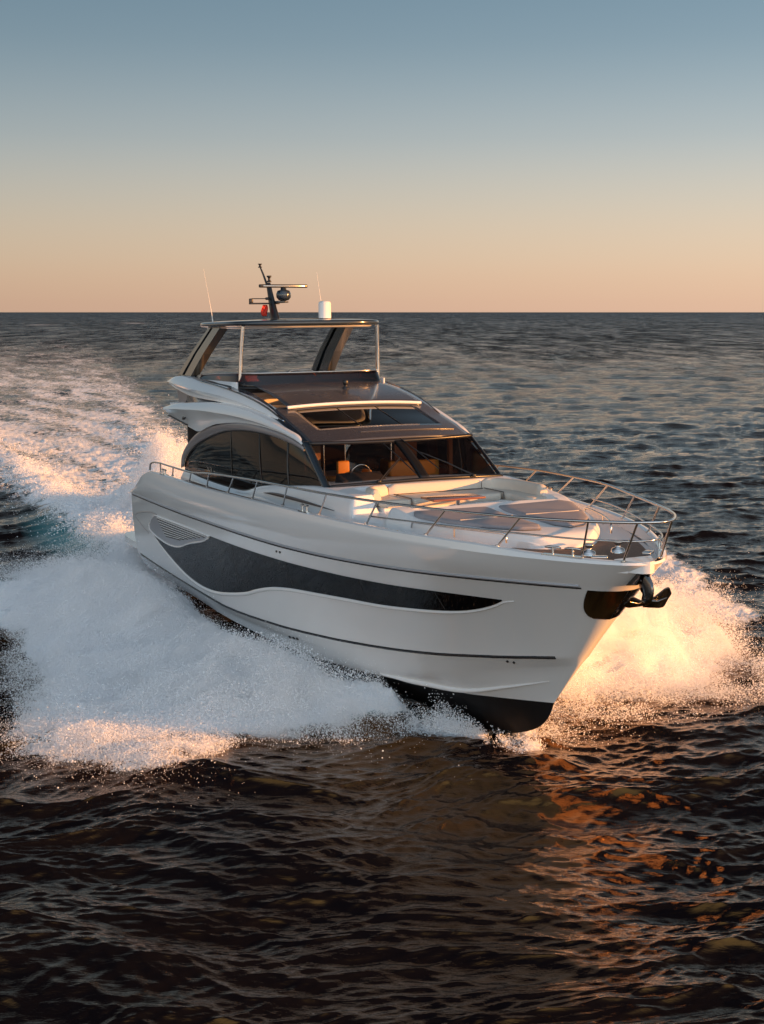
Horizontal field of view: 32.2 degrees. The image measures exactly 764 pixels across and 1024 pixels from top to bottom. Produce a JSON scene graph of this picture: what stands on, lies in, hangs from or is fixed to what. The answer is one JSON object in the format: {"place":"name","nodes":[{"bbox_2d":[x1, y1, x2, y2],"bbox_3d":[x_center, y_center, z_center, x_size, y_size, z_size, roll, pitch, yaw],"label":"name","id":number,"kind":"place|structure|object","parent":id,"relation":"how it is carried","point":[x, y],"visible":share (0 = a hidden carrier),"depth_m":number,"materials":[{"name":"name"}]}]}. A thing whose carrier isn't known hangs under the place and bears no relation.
{"place":"outdoors","nodes":[
{"label":"outdoors","id":0,"kind":"place"},
{"bbox_2d":[0,312,763,1023],"bbox_3d":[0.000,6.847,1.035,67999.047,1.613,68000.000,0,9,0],"label":"sea","id":1,"kind":"structure","parent":0,"point":[616,876],"depth_m":19.43,"materials":[{"name":"liquid"}]},
{"bbox_2d":[0,426,188,596],"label":"wake froth","id":2,"kind":"object","parent":1,"relation":"on","point":[63,497],"depth_m":45.91,"materials":[{"name":"white liquid"}]},
{"bbox_2d":[82,408,187,527],"label":"stern plume","id":3,"kind":"object","parent":1,"relation":"on","point":[121,497],"depth_m":44.37,"materials":[{"name":"white liquid"}]},
{"bbox_2d":[0,513,460,811],"label":"bow spray","id":4,"kind":"object","parent":1,"relation":"on","point":[75,575],"depth_m":23.80,"materials":[{"name":"white liquid"}]},
{"bbox_2d":[125,264,676,732],"bbox_3d":[-0.736,-1.024,27.131,5.411,8.470,21.392,-4,9,-24],"label":"motor yacht","id":5,"kind":"object","parent":1,"relation":"on","point":[265,514],"visible":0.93,"depth_m":23.32,"materials":[{"name":"white plastic"}]},
{"bbox_2d":[184,430,320,490],"bbox_3d":[-2.812,-1.057,27.062,0.207,1.353,7.997,-4,10,-26],"label":"side window","id":6,"kind":"structure","parent":5,"relation":"in","point":[246,454],"depth_m":26.60,"materials":[{"name":"black glass"}]},
{"bbox_2d":[261,305,267,315],"bbox_3d":[-2.697,-4.626,30.374,0.173,0.262,0.064,-4,9,-24],"label":"flag","id":7,"kind":"object","parent":5,"relation":"hanging from","point":[264,310],"visible":1,"depth_m":30.37,"materials":[{"name":"red fabric"}]},
{"bbox_2d":[152,534,513,613],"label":"hull window","id":8,"kind":"structure","parent":5,"relation":"in","point":[216,566],"depth_m":23.89,"materials":[{"name":"black glass"}]},
{"bbox_2d":[365,485,388,500],"bbox_3d":[-0.117,-0.323,22.910,0.360,0.225,0.883,2,9,10],"label":"backrest cushion","id":9,"kind":"object","parent":5,"relation":"on","point":[377,492],"visible":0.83,"depth_m":22.86,"materials":[{"name":"beige fabric"}]},
{"bbox_2d":[377,496,410,507],"bbox_3d":[0.111,-0.178,22.779,0.527,0.137,0.738,-4,9,-24],"label":"seat cushion","id":10,"kind":"object","parent":5,"relation":"on","point":[394,499],"visible":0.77,"depth_m":22.52,"materials":[{"name":"beige fabric"}]},
{"bbox_2d":[346,438,494,474],"bbox_3d":[0.669,-1.325,28.635,0.220,1.352,7.997,-4,9,-22],"label":"windshield","id":11,"kind":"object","parent":5,"relation":"in","point":[466,457],"depth_m":27.57,"materials":[{"name":"glass"}]},
{"bbox_2d":[387,478,480,496],"bbox_3d":[0.941,-0.442,23.665,1.844,0.215,0.227,-4,9,-24],"label":"backrest cushion","id":12,"kind":"object","parent":5,"relation":"attached to","point":[428,486],"visible":0.84,"depth_m":23.56,"materials":[{"name":"beige fabric"}]},
{"bbox_2d":[397,489,501,505],"bbox_3d":[1.180,-0.260,23.263,1.761,0.137,0.722,-4,9,-24],"label":"seat cushion","id":13,"kind":"object","parent":5,"relation":"on","point":[417,500],"visible":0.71,"depth_m":23.14,"materials":[{"name":"beige fabric"}]},
{"bbox_2d":[414,507,540,530],"bbox_3d":[1.465,0.130,20.574,1.386,0.148,2.143,-4,9,-24],"label":"sun pad","id":14,"kind":"object","parent":5,"relation":"on","point":[489,522],"visible":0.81,"depth_m":20.48,"materials":[{"name":"grey fabric"}]},
{"bbox_2d":[481,478,547,495],"bbox_3d":[2.408,-0.447,23.556,0.422,0.245,1.661,-7,11,-37],"label":"backrest cushion","id":15,"kind":"object","parent":5,"relation":"attached to","point":[534,488],"visible":0.84,"depth_m":23.63,"materials":[{"name":"beige fabric"}]},
{"bbox_2d":[485,488,546,500],"bbox_3d":[2.374,-0.286,23.325,0.424,0.137,1.603,-4,9,-24],"label":"seat cushion","id":16,"kind":"object","parent":5,"relation":"on","point":[512,495],"visible":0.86,"depth_m":23.11,"materials":[{"name":"beige fabric"}]},
{"bbox_2d":[499,500,588,527],"bbox_3d":[2.878,0.025,21.191,1.386,0.148,2.143,-4,9,-24],"label":"sun pad","id":17,"kind":"object","parent":5,"relation":"on","point":[561,509],"visible":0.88,"depth_m":21.25,"materials":[{"name":"grey fabric"}]},
{"bbox_2d":[624,574,670,607],"bbox_3d":[3.549,1.025,18.044,0.700,0.606,0.571,-4,9,-24],"label":"anchor","id":18,"kind":"object","parent":5,"relation":"hanging from","point":[649,599],"visible":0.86,"depth_m":17.90,"materials":[{"name":"grey metal"}]},
{"bbox_2d":[401,684,547,753],"label":"stem splash","id":19,"kind":"object","parent":1,"relation":"on","point":[452,727],"depth_m":21.85,"materials":[{"name":"white liquid"}]},
{"bbox_2d":[504,552,763,742],"label":"bow spray","id":20,"kind":"object","parent":1,"relation":"on","point":[677,610],"depth_m":26.14,"materials":[{"name":"white liquid"}]},
{"bbox_2d":[0,0,763,311],"label":"sky","id":21,"kind":"structure","parent":0,"point":[396,155],"materials":[{"name":"blue"}]},
{"bbox_2d":[532,608,763,750],"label":"drifting drops","id":22,"kind":"object","parent":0,"point":[628,696],"depth_m":24.32,"materials":[{"name":"white liquid"}]}
]}

